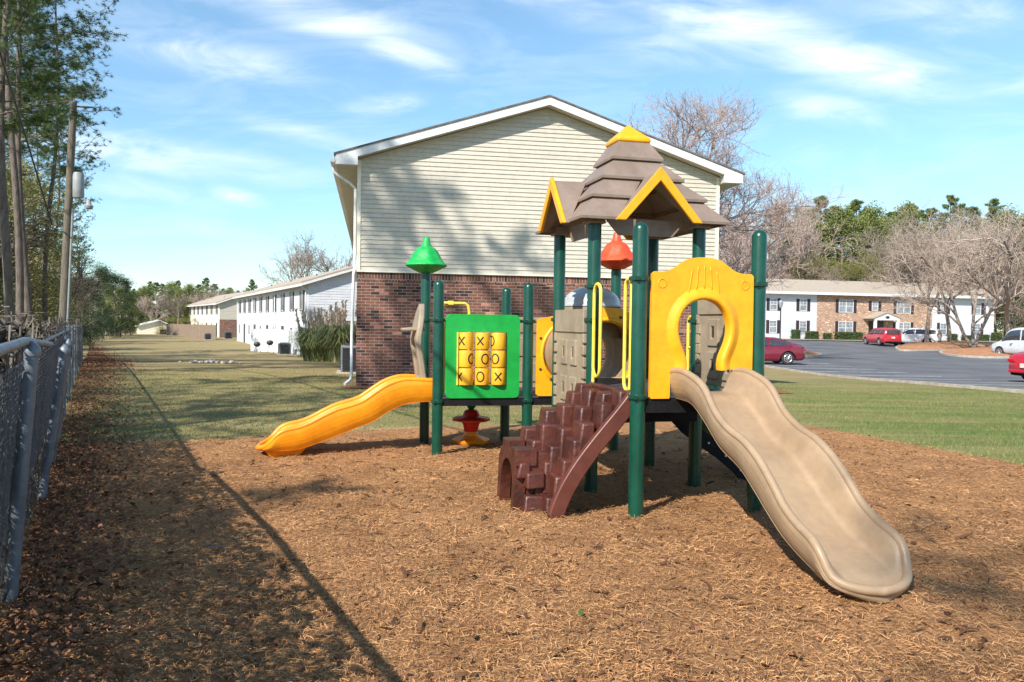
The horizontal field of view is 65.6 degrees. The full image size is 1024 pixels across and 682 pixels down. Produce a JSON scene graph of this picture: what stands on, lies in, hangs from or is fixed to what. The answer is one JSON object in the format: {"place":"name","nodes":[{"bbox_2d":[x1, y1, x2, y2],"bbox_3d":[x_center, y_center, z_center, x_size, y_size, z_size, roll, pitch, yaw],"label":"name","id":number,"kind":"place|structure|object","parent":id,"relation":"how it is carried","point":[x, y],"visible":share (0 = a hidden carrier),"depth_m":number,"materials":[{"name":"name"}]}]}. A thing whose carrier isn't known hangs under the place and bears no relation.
{"place":"outdoors","nodes":[
{"label":"outdoors","id":0,"kind":"place"},
{"bbox_2d":[282,307,333,360],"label":"pampas grass","id":1,"kind":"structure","parent":0,"point":[313,352],"depth_m":43.23,"materials":[{"name":"green plant"}]},
{"bbox_2d":[307,300,356,361],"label":"pampas grass","id":2,"kind":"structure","parent":0,"point":[334,337],"depth_m":41.20,"materials":[{"name":"green plant"}]},
{"bbox_2d":[0,422,1023,681],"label":"mulch ground","id":3,"kind":"structure","parent":0,"point":[722,540],"depth_m":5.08,"materials":[{"name":"brown wood"}]},
{"bbox_2d":[17,435,1000,681],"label":"fallen leaves","id":4,"kind":"object","parent":3,"relation":"on","point":[216,676],"visible":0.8,"depth_m":4.15,"materials":[{"name":"brown plant"}]},
{"bbox_2d":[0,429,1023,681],"bbox_3d":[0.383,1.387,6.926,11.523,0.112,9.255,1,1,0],"label":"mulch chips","id":5,"kind":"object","parent":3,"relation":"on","point":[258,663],"visible":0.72,"depth_m":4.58,"materials":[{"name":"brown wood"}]},
{"bbox_2d":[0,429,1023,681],"bbox_3d":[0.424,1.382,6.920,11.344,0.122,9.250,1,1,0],"label":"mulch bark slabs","id":6,"kind":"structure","parent":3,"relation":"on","point":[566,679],"depth_m":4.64,"materials":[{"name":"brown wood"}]},
{"bbox_2d":[255,126,912,602],"bbox_3d":[0.903,-0.238,8.223,7.141,3.886,4.102,2,2,44],"label":"play structure","id":7,"kind":"object","parent":3,"relation":"on","point":[835,530],"visible":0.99,"depth_m":7.09,"materials":[{"name":"green paint"}]},
{"bbox_2d":[5,0,1023,330],"label":"sky","id":8,"kind":"structure","parent":0,"point":[231,124],"materials":[{"name":"blue"}]},
{"bbox_2d":[58,321,1023,464],"bbox_3d":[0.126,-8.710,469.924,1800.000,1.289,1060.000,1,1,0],"label":"lawn ground","id":9,"kind":"structure","parent":0,"point":[163,351],"depth_m":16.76,"materials":[{"name":"green plant"}]},
{"bbox_2d":[0,211,38,318],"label":"leafy tree","id":10,"kind":"object","parent":9,"relation":"on","point":[10,226],"visible":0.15,"depth_m":28.88,"materials":[{"name":"green plant"}]},
{"bbox_2d":[0,306,64,616],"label":"fence undergrowth","id":11,"kind":"object","parent":9,"relation":"on","point":[38,468],"visible":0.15,"depth_m":5.59,"materials":[{"name":"green plant"}]},
{"bbox_2d":[6,98,68,256],"bbox_3d":[-31.392,-7.612,51.779,5.943,17.523,5.827,2,1,-32],"label":"pine tree","id":12,"kind":"object","parent":9,"relation":"on","point":[24,154],"visible":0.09,"depth_m":52.06,"materials":[{"name":"green plant"}]},
{"bbox_2d":[0,313,82,612],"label":"vine","id":13,"kind":"object","parent":9,"relation":"on","point":[5,324],"depth_m":5.99,"materials":[{"name":"green plant"}]},
{"bbox_2d":[0,325,82,602],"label":"chain link fence","id":14,"kind":"object","parent":9,"relation":"on","point":[25,398],"visible":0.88,"depth_m":4.31,"materials":[{"name":"metal"}]},
{"bbox_2d":[0,308,63,544],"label":"vine tangle","id":15,"kind":"object","parent":14,"relation":"attached to","point":[16,352],"visible":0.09,"depth_m":4.92,"materials":[{"name":"green plant"}]},
{"bbox_2d":[0,195,82,299],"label":"bare tree","id":16,"kind":"object","parent":9,"relation":"on","point":[33,240],"visible":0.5,"depth_m":31.19,"materials":[{"name":"plant"}]},
{"bbox_2d":[0,48,85,325],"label":"leafy tree","id":17,"kind":"object","parent":9,"relation":"on","point":[44,227],"visible":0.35,"depth_m":31.66,"materials":[{"name":"green plant"}]},
{"bbox_2d":[0,0,94,322],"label":"pine tree","id":18,"kind":"object","parent":9,"relation":"on","point":[8,290],"visible":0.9,"depth_m":21.90,"materials":[{"name":"green plant"}]},
{"bbox_2d":[0,88,96,325],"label":"leafy tree","id":19,"kind":"object","parent":9,"relation":"on","point":[38,206],"visible":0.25,"depth_m":34.45,"materials":[{"name":"green plant"}]},
{"bbox_2d":[5,10,94,278],"bbox_3d":[-25.065,-8.569,40.553,7.385,19.432,7.262,2,2,41],"label":"pine tree","id":20,"kind":"object","parent":9,"relation":"on","point":[45,148],"visible":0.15,"depth_m":41.00,"materials":[{"name":"green plant"}]},
{"bbox_2d":[5,147,97,325],"bbox_3d":[-22.030,-3.915,36.203,5.002,9.942,5.749,1,1,20],"label":"leafy tree","id":21,"kind":"object","parent":9,"relation":"on","point":[30,255],"visible":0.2,"depth_m":36.60,"materials":[{"name":"green plant"}]},
{"bbox_2d":[0,0,105,235],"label":"pine tree","id":22,"kind":"object","parent":9,"relation":"on","point":[13,78],"visible":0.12,"depth_m":30.21,"materials":[{"name":"green plant"}]},
{"bbox_2d":[0,0,106,138],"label":"pine tree","id":23,"kind":"object","parent":9,"relation":"on","point":[70,97],"visible":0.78,"depth_m":21.55,"materials":[{"name":"green plant"}]},
{"bbox_2d":[13,216,94,310],"bbox_3d":[-22.950,-2.424,37.303,5.601,6.840,4.879,1,1,1],"label":"bare tree","id":24,"kind":"object","parent":9,"relation":"on","point":[57,269],"visible":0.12,"depth_m":37.99,"materials":[{"name":"plant"}]},
{"bbox_2d":[0,0,110,327],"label":"pine tree","id":25,"kind":"object","parent":9,"relation":"on","point":[19,265],"visible":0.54,"depth_m":24.86,"materials":[{"name":"green plant"}]},
{"bbox_2d":[8,100,109,321],"bbox_3d":[-26.551,-6.636,45.977,5.282,15.576,5.180,4,3,44],"label":"pine tree","id":26,"kind":"object","parent":9,"relation":"on","point":[86,179],"visible":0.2,"depth_m":45.86,"materials":[{"name":"green plant"}]},
{"bbox_2d":[0,0,128,326],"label":"pine tree","id":27,"kind":"object","parent":9,"relation":"on","point":[27,285],"visible":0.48,"depth_m":26.74,"materials":[{"name":"green plant"}]},
{"bbox_2d":[9,0,122,324],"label":"pine tree","id":28,"kind":"object","parent":9,"relation":"on","point":[59,124],"visible":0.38,"depth_m":32.94,"materials":[{"name":"green plant"}]},
{"bbox_2d":[38,170,101,271],"bbox_3d":[-31.503,-5.656,56.040,4.278,13.465,4.182,0,2,-37],"label":"pine tree","id":29,"kind":"object","parent":9,"relation":"on","point":[79,213],"visible":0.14,"depth_m":56.21,"materials":[{"name":"green plant"}]},
{"bbox_2d":[36,251,107,319],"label":"bare tree","id":30,"kind":"object","parent":9,"relation":"on","point":[80,274],"visible":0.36,"depth_m":46.57,"materials":[{"name":"plant"}]},
{"bbox_2d":[58,101,93,326],"bbox_3d":[-14.268,-3.241,26.005,1.218,9.062,0.516,1,1,0],"label":"utility pole","id":31,"kind":"object","parent":9,"relation":"on","point":[74,186],"visible":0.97,"depth_m":25.83,"materials":[{"name":"brown wood"}]},
{"bbox_2d":[0,49,51,223],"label":"overhead cable","id":32,"kind":"object","parent":31,"relation":"attached to","point":[11,90],"visible":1,"depth_m":16.50,"materials":[{"name":"black plastic"}]},
{"bbox_2d":[55,281,105,323],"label":"bare tree","id":33,"kind":"object","parent":9,"relation":"on","point":[86,303],"visible":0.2,"depth_m":62.00,"materials":[{"name":"brown plant"}]},
{"bbox_2d":[69,288,103,348],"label":"evergreen tree","id":34,"kind":"object","parent":9,"relation":"on","point":[85,333],"visible":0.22,"depth_m":64.43,"materials":[{"name":"green plant"}]},
{"bbox_2d":[69,273,106,343],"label":"evergreen tree","id":35,"kind":"object","parent":9,"relation":"on","point":[90,328],"visible":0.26,"depth_m":75.14,"materials":[{"name":"green plant"}]},
{"bbox_2d":[80,272,114,341],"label":"evergreen tree","id":36,"kind":"object","parent":9,"relation":"on","point":[104,315],"visible":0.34,"depth_m":84.13,"materials":[{"name":"green plant"}]},
{"bbox_2d":[92,283,121,337],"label":"evergreen tree","id":37,"kind":"object","parent":9,"relation":"on","point":[107,300],"visible":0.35,"depth_m":101.90,"materials":[{"name":"green plant"}]},
{"bbox_2d":[81,265,133,338],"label":"evergreen tree","id":38,"kind":"object","parent":9,"relation":"on","point":[104,273],"visible":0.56,"depth_m":95.94,"materials":[{"name":"green plant"}]},
{"bbox_2d":[95,269,137,336],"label":"evergreen tree","id":39,"kind":"object","parent":9,"relation":"on","point":[117,277],"visible":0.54,"depth_m":105.84,"materials":[{"name":"green plant"}]},
{"bbox_2d":[110,285,131,335],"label":"evergreen tree","id":40,"kind":"object","parent":9,"relation":"on","point":[124,310],"visible":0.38,"depth_m":107.87,"materials":[{"name":"green plant"}]},
{"bbox_2d":[109,277,147,334],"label":"evergreen tree","id":41,"kind":"object","parent":9,"relation":"on","point":[127,284],"visible":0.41,"depth_m":117.92,"materials":[{"name":"green plant"}]},
{"bbox_2d":[81,344,177,365],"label":"leaf litter","id":42,"kind":"object","parent":9,"relation":"on","point":[91,357],"visible":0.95,"depth_m":38.49,"materials":[{"name":"brown plant"}]},
{"bbox_2d":[123,293,140,335],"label":"evergreen tree","id":43,"kind":"object","parent":9,"relation":"on","point":[132,313],"visible":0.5,"depth_m":115.95,"materials":[{"name":"green plant"}]},
{"bbox_2d":[0,360,280,681],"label":"leaf litter","id":44,"kind":"object","parent":9,"relation":"on","point":[19,625],"visible":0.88,"depth_m":4.97,"materials":[{"name":"brown plant"}]},
{"bbox_2d":[134,284,159,323],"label":"leafy tree","id":45,"kind":"object","parent":9,"relation":"on","point":[145,289],"visible":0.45,"depth_m":141.43,"materials":[{"name":"green plant"}]},
{"bbox_2d":[136,320,167,333],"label":"house","id":46,"kind":"structure","parent":9,"relation":"on","point":[149,327],"depth_m":127.93,"materials":[{"name":"beige"}]},
{"bbox_2d":[136,293,173,320],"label":"bare tree","id":47,"kind":"object","parent":9,"relation":"on","point":[151,305],"visible":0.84,"depth_m":138.38,"materials":[{"name":"brown plant"}]},
{"bbox_2d":[148,282,166,319],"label":"pine tree","id":48,"kind":"object","parent":9,"relation":"on","point":[157,288],"visible":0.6,"depth_m":142.29,"materials":[{"name":"green plant"}]},
{"bbox_2d":[152,289,194,323],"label":"bare tree","id":49,"kind":"object","parent":9,"relation":"on","point":[178,307],"visible":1,"depth_m":137.76,"materials":[{"name":"brown plant"}]},
{"bbox_2d":[166,324,186,335],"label":"wooden fence","id":50,"kind":"object","parent":9,"relation":"on","point":[177,329],"visible":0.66,"depth_m":121.48,"materials":[{"name":"brown wood"}]},
{"bbox_2d":[175,282,198,323],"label":"leafy tree","id":51,"kind":"object","parent":9,"relation":"on","point":[189,286],"visible":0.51,"depth_m":140.89,"materials":[{"name":"green plant"}]},
{"bbox_2d":[187,324,216,339],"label":"wooden fence","id":52,"kind":"object","parent":9,"relation":"on","point":[197,331],"visible":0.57,"depth_m":102.23,"materials":[{"name":"brown wood"}]},
{"bbox_2d":[182,291,248,337],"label":"row building","id":53,"kind":"structure","parent":9,"relation":"on","point":[220,312],"depth_m":113.94,"materials":[{"name":"beige paint"}]},
{"bbox_2d":[251,328,289,351],"bbox_3d":[-19.675,0.107,64.607,5.076,2.178,0.176,2,2,37],"label":"wooden fence","id":54,"kind":"object","parent":9,"relation":"on","point":[264,336],"visible":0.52,"depth_m":64.68,"materials":[{"name":"white paint"}]},
{"bbox_2d":[276,342,292,354],"bbox_3d":[-17.191,0.620,60.036,1.100,1.040,1.000,0,1,-23],"label":"air conditioner","id":55,"kind":"object","parent":9,"relation":"on","point":[285,349],"visible":0.94,"depth_m":59.65,"materials":[{"name":"grey paint"}]},
{"bbox_2d":[255,224,327,284],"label":"bare tree","id":56,"kind":"object","parent":9,"relation":"on","point":[306,258],"visible":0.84,"depth_m":110.40,"materials":[{"name":"brown plant"}]},
{"bbox_2d":[233,266,356,355],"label":"row building","id":57,"kind":"structure","parent":9,"relation":"on","point":[271,309],"depth_m":62.12,"materials":[{"name":"white paint"}]},
{"bbox_2d":[298,237,356,272],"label":"bare tree","id":58,"kind":"object","parent":9,"relation":"on","point":[326,267],"visible":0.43,"depth_m":116.80,"materials":[{"name":"brown plant"}]},
{"bbox_2d":[336,343,355,373],"bbox_3d":[-4.979,0.605,25.188,1.122,1.057,1.020,1,1,-10],"label":"air conditioner","id":59,"kind":"object","parent":9,"relation":"on","point":[344,358],"visible":0.45,"depth_m":24.72,"materials":[{"name":"grey paint"}]},
{"bbox_2d":[330,95,744,385],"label":"apartment building","id":60,"kind":"structure","parent":9,"relation":"on","point":[466,196],"depth_m":19.39,"materials":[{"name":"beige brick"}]},
{"bbox_2d":[614,83,860,256],"bbox_3d":[9.956,-6.333,45.017,15.632,15.388,16.536,0,1,-29],"label":"bare tree","id":61,"kind":"object","parent":9,"relation":"on","point":[723,112],"visible":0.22,"depth_m":42.48,"materials":[{"name":"grey plant"}]},
{"bbox_2d":[719,193,812,278],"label":"bare tree","id":62,"kind":"object","parent":9,"relation":"on","point":[782,269],"visible":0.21,"depth_m":101.47,"materials":[{"name":"brown plant"}]},
{"bbox_2d":[718,191,816,278],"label":"bare tree","id":63,"kind":"object","parent":9,"relation":"on","point":[753,224],"visible":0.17,"depth_m":100.73,"materials":[{"name":"brown plant"}]},
{"bbox_2d":[718,192,821,290],"bbox_3d":[14.873,-4.318,49.677,8.492,11.259,10.050,1,1,0],"label":"bare tree","id":64,"kind":"object","parent":9,"relation":"on","point":[747,266],"visible":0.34,"depth_m":50.19,"materials":[{"name":"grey plant"}]},
{"bbox_2d":[764,203,800,278],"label":"pine tree","id":65,"kind":"object","parent":9,"relation":"on","point":[786,243],"visible":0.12,"depth_m":110.92,"materials":[{"name":"green plant"}]},
{"bbox_2d":[733,195,859,279],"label":"bare tree","id":66,"kind":"object","parent":9,"relation":"on","point":[799,243],"visible":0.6,"depth_m":103.93,"materials":[{"name":"brown plant"}]},
{"bbox_2d":[794,205,838,278],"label":"pine tree","id":67,"kind":"object","parent":9,"relation":"on","point":[816,229],"visible":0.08,"depth_m":114.92,"materials":[{"name":"green plant"}]},
{"bbox_2d":[806,195,836,256],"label":"pine tree","id":68,"kind":"object","parent":9,"relation":"on","point":[819,202],"visible":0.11,"depth_m":127.86,"materials":[{"name":"green plant"}]},
{"bbox_2d":[812,205,859,279],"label":"pine tree","id":69,"kind":"object","parent":9,"relation":"on","point":[833,233],"visible":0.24,"depth_m":113.59,"materials":[{"name":"green plant"}]},
{"bbox_2d":[815,204,867,280],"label":"pine tree","id":70,"kind":"object","parent":9,"relation":"on","point":[849,216],"visible":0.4,"depth_m":111.86,"materials":[{"name":"green plant"}]},
{"bbox_2d":[833,199,875,256],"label":"pine tree","id":71,"kind":"object","parent":9,"relation":"on","point":[855,204],"visible":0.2,"depth_m":122.08,"materials":[{"name":"green plant"}]},
{"bbox_2d":[833,212,883,280],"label":"pine tree","id":72,"kind":"object","parent":9,"relation":"on","point":[861,224],"visible":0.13,"depth_m":114.63,"materials":[{"name":"green plant"}]},
{"bbox_2d":[851,200,888,253],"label":"pine tree","id":73,"kind":"object","parent":9,"relation":"on","point":[873,214],"visible":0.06,"depth_m":118.32,"materials":[{"name":"green plant"}]},
{"bbox_2d":[765,279,1002,339],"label":"apartment block","id":74,"kind":"structure","parent":9,"relation":"on","point":[824,306],"depth_m":93.51,"materials":[{"name":"white plastic"}]},
{"bbox_2d":[766,320,779,332],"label":"window","id":75,"kind":"structure","parent":74,"relation":"in","point":[772,326],"depth_m":91.05,"materials":[{"name":"white glass"}]},
{"bbox_2d":[835,321,855,332],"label":"window","id":76,"kind":"structure","parent":74,"relation":"in","point":[840,326],"depth_m":93.12,"materials":[{"name":"white glass"}]},
{"bbox_2d":[835,299,856,312],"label":"window","id":77,"kind":"structure","parent":74,"relation":"in","point":[847,306],"depth_m":93.10,"materials":[{"name":"white glass"}]},
{"bbox_2d":[893,301,913,313],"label":"window","id":78,"kind":"structure","parent":74,"relation":"in","point":[896,303],"depth_m":94.85,"materials":[{"name":"white glass"}]},
{"bbox_2d":[852,212,916,280],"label":"pine tree","id":79,"kind":"object","parent":9,"relation":"on","point":[886,232],"visible":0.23,"depth_m":111.83,"materials":[{"name":"green plant"}]},
{"bbox_2d":[839,216,949,282],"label":"bare tree","id":80,"kind":"object","parent":9,"relation":"on","point":[874,248],"visible":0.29,"depth_m":106.79,"materials":[{"name":"brown plant"}]},
{"bbox_2d":[866,210,929,284],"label":"bare tree","id":81,"kind":"object","parent":9,"relation":"on","point":[902,259],"visible":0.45,"depth_m":99.44,"materials":[{"name":"brown plant"}]},
{"bbox_2d":[892,199,929,273],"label":"pine tree","id":82,"kind":"object","parent":9,"relation":"on","point":[908,207],"visible":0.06,"depth_m":114.75,"materials":[{"name":"green plant"}]},
{"bbox_2d":[860,212,979,282],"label":"bare tree","id":83,"kind":"object","parent":9,"relation":"on","point":[883,267],"visible":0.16,"depth_m":104.16,"materials":[{"name":"brown plant"}]},
{"bbox_2d":[919,207,946,236],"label":"pine tree","id":84,"kind":"object","parent":9,"relation":"on","point":[927,213],"visible":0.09,"depth_m":119.94,"materials":[{"name":"green plant"}]},
{"bbox_2d":[929,193,965,239],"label":"pine tree","id":85,"kind":"object","parent":9,"relation":"on","point":[951,202],"visible":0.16,"depth_m":116.57,"materials":[{"name":"green plant"}]},
{"bbox_2d":[911,201,1019,287],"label":"bare tree","id":86,"kind":"object","parent":9,"relation":"on","point":[958,231],"visible":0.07,"depth_m":100.16,"materials":[{"name":"brown plant"}]},
{"bbox_2d":[949,206,994,286],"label":"pine tree","id":87,"kind":"object","parent":9,"relation":"on","point":[973,210],"visible":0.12,"depth_m":110.55,"materials":[{"name":"green plant"}]},
{"bbox_2d":[980,198,1004,324],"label":"pine tree","id":88,"kind":"object","parent":9,"relation":"on","point":[995,202],"visible":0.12,"depth_m":121.06,"materials":[{"name":"green plant"}]},
{"bbox_2d":[993,203,1023,336],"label":"pine tree","id":89,"kind":"object","parent":9,"relation":"on","point":[1007,213],"visible":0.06,"depth_m":115.48,"materials":[{"name":"green plant"}]},
{"bbox_2d":[781,338,997,341],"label":"lawn","id":90,"kind":"structure","parent":0,"point":[941,340],"depth_m":91.22,"materials":[{"name":"green plant"}]},
{"bbox_2d":[832,332,865,339],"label":"hedge","id":91,"kind":"object","parent":90,"relation":"on","point":[848,335],"visible":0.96,"depth_m":91.40,"materials":[{"name":"green plant"}]},
{"bbox_2d":[994,291,1023,337],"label":"evergreen tree","id":92,"kind":"object","parent":90,"relation":"on","point":[1011,322],"visible":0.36,"depth_m":98.92,"materials":[{"name":"green plant"}]},
{"bbox_2d":[764,340,1023,389],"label":"parking lot","id":93,"kind":"structure","parent":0,"point":[851,358],"depth_m":44.38,"materials":[{"name":"grey asphalt"}]},
{"bbox_2d":[765,337,805,364],"bbox_3d":[13.479,0.498,43.717,4.885,1.485,2.180,1,1,-2],"label":"sedan","id":94,"kind":"object","parent":93,"relation":"on","point":[778,350],"visible":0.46,"depth_m":42.87,"materials":[{"name":"red paint"}]},
{"bbox_2d":[862,328,901,345],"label":"suv","id":95,"kind":"object","parent":93,"relation":"on","point":[880,336],"visible":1,"depth_m":75.87,"materials":[{"name":"red paint"}]},
{"bbox_2d":[764,365,1023,393],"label":"kerb","id":96,"kind":"structure","parent":93,"relation":"on","point":[927,383],"depth_m":26.66,"materials":[{"name":"concrete"}]},
{"bbox_2d":[899,328,941,343],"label":"suv","id":97,"kind":"object","parent":93,"relation":"on","point":[913,335],"visible":0.66,"depth_m":78.57,"materials":[{"name":"white paint"}]},
{"bbox_2d":[895,342,991,350],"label":"island","id":98,"kind":"structure","parent":93,"relation":"on","point":[930,346],"depth_m":71.78,"materials":[{"name":"soil"}]},
{"bbox_2d":[863,200,1000,341],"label":"bare tree","id":99,"kind":"object","parent":98,"relation":"on","point":[926,336],"visible":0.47,"depth_m":75.79,"materials":[{"name":"brown plant"}]},
{"bbox_2d":[914,196,1023,341],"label":"bare tree","id":100,"kind":"object","parent":98,"relation":"on","point":[949,334],"visible":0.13,"depth_m":78.23,"materials":[{"name":"grey plant"}]},
{"bbox_2d":[939,347,1010,358],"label":"island","id":101,"kind":"structure","parent":93,"relation":"on","point":[979,352],"depth_m":59.90,"materials":[{"name":"concrete"}]},
{"bbox_2d":[873,194,1023,347],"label":"bare tree","id":102,"kind":"object","parent":101,"relation":"on","point":[973,343],"visible":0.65,"depth_m":70.50,"materials":[{"name":"grey plant"}]},
{"bbox_2d":[920,191,1023,333],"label":"bare tree","id":103,"kind":"object","parent":101,"relation":"on","point":[1006,285],"visible":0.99,"depth_m":63.46,"materials":[{"name":"grey plant"}]},
{"bbox_2d":[990,327,1023,354],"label":"car","id":104,"kind":"object","parent":93,"relation":"on","point":[1011,342],"visible":0.83,"depth_m":58.45,"materials":[{"name":"white metal"}]},
{"bbox_2d":[1007,351,1023,378],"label":"sedan","id":105,"kind":"object","parent":93,"relation":"on","point":[1016,363],"visible":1,"depth_m":29.80,"materials":[{"name":"red paint"}]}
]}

